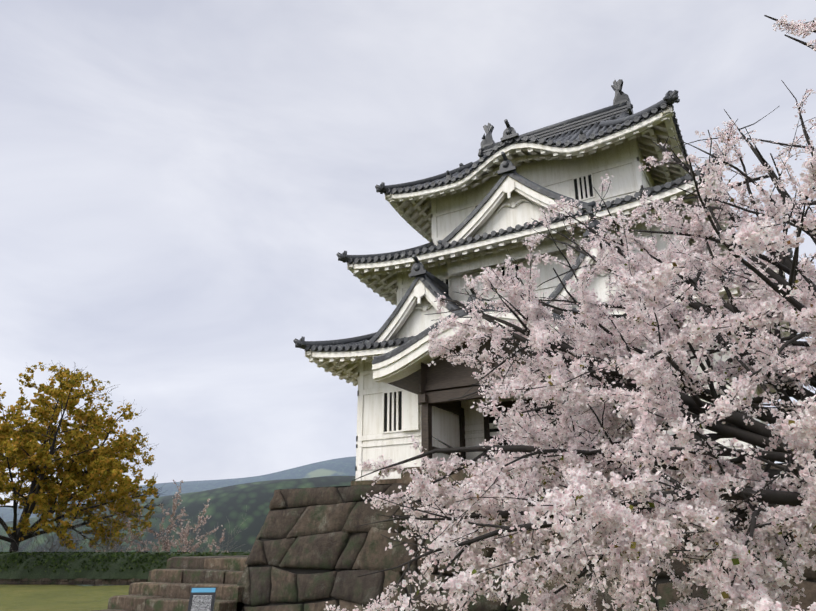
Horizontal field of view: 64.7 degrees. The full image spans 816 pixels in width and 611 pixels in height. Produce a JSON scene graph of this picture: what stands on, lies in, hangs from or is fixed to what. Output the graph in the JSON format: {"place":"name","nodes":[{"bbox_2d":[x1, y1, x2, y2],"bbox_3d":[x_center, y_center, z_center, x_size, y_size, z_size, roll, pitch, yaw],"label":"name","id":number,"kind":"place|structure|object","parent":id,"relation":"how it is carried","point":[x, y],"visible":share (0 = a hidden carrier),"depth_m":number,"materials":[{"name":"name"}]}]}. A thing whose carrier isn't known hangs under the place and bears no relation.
{"place":"outdoors","nodes":[
{"label":"outdoors","id":0,"kind":"place"},
{"bbox_2d":[0,578,147,584],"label":"stone curb","id":1,"kind":"structure","parent":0,"point":[48,581],"depth_m":40.91,"materials":[{"name":"grey stone"}]},
{"bbox_2d":[0,456,355,610],"bbox_3d":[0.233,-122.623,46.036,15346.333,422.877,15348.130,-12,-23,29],"label":"ground","id":2,"kind":"structure","parent":0,"point":[233,501],"depth_m":602.73,"materials":[{"name":"green plant"}]},
{"bbox_2d":[0,360,164,551],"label":"autumn tree","id":3,"kind":"object","parent":2,"relation":"on","point":[70,476],"depth_m":47.25,"materials":[{"name":"plant"}]},
{"bbox_2d":[0,551,248,578],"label":"hedge","id":4,"kind":"object","parent":2,"relation":"on","point":[36,572],"visible":0.19,"depth_m":41.15,"materials":[{"name":"plant"}]},
{"bbox_2d":[0,551,249,572],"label":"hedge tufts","id":5,"kind":"object","parent":4,"relation":"on","point":[78,553],"visible":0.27,"depth_m":41.35,"materials":[{"name":"green plant"}]},
{"bbox_2d":[0,485,249,585],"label":"bare shrubs","id":6,"kind":"object","parent":2,"relation":"on","point":[76,541],"visible":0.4,"depth_m":46.06,"materials":[{"name":"brown plant"}]},
{"bbox_2d":[88,479,226,552],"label":"tree","id":7,"kind":"object","parent":2,"relation":"on","point":[184,537],"depth_m":48.57,"materials":[{"name":"pink plant"}]},
{"bbox_2d":[93,555,248,610],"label":"stone steps","id":8,"kind":"structure","parent":2,"relation":"on","point":[168,588],"depth_m":20.40,"materials":[{"name":"stone"}]},
{"bbox_2d":[188,587,216,610],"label":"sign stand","id":9,"kind":"object","parent":2,"relation":"on","point":[203,587],"visible":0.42,"depth_m":16.80,"materials":[{"name":"black metal"}]},
{"bbox_2d":[188,588,215,610],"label":"information sign","id":10,"kind":"object","parent":9,"relation":"attached to","point":[201,599],"visible":1,"depth_m":16.66,"materials":[{"name":"grey metal"}]},
{"bbox_2d":[237,464,815,610],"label":"base stones","id":11,"kind":"object","parent":2,"relation":"on","point":[316,530],"visible":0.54,"depth_m":17.92,"materials":[{"name":"stone"}]},
{"bbox_2d":[351,461,742,485],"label":"porch floor","id":12,"kind":"structure","parent":11,"relation":"on","point":[460,475],"depth_m":16.67,"materials":[{"name":"stone"}]},
{"bbox_2d":[305,107,790,480],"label":"castle","id":13,"kind":"structure","parent":11,"relation":"on","point":[621,156],"depth_m":21.41,"materials":[{"name":"white paint"}]},
{"bbox_2d":[293,79,800,382],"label":"roof tiles","id":14,"kind":"object","parent":13,"relation":"attached to","point":[613,121],"visible":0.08,"depth_m":22.60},
{"bbox_2d":[307,114,789,391],"bbox_3d":[5.981,-1.808,25.643,14.505,12.210,16.053,-12,-23,29],"label":"smooth castle plaster","id":15,"kind":"object","parent":13,"relation":"attached to","point":[428,359],"visible":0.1,"depth_m":21.51,"materials":[{"name":"white paint"}]},
{"bbox_2d":[0,0,815,505],"label":"sky","id":16,"kind":"structure","parent":0,"point":[183,183],"materials":[{"name":"grey"}]},
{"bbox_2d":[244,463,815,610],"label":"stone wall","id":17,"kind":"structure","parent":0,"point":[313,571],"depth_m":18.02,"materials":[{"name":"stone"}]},
{"bbox_2d":[324,14,815,610],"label":"cherry","id":18,"kind":"object","parent":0,"point":[596,502],"depth_m":6.15,"materials":[{"name":"pink plant"}]},
{"bbox_2d":[378,24,815,607],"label":"cherry young leaves","id":19,"kind":"object","parent":18,"relation":"on","point":[736,562],"visible":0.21,"depth_m":5.18,"materials":[{"name":"green plant"}]}
]}

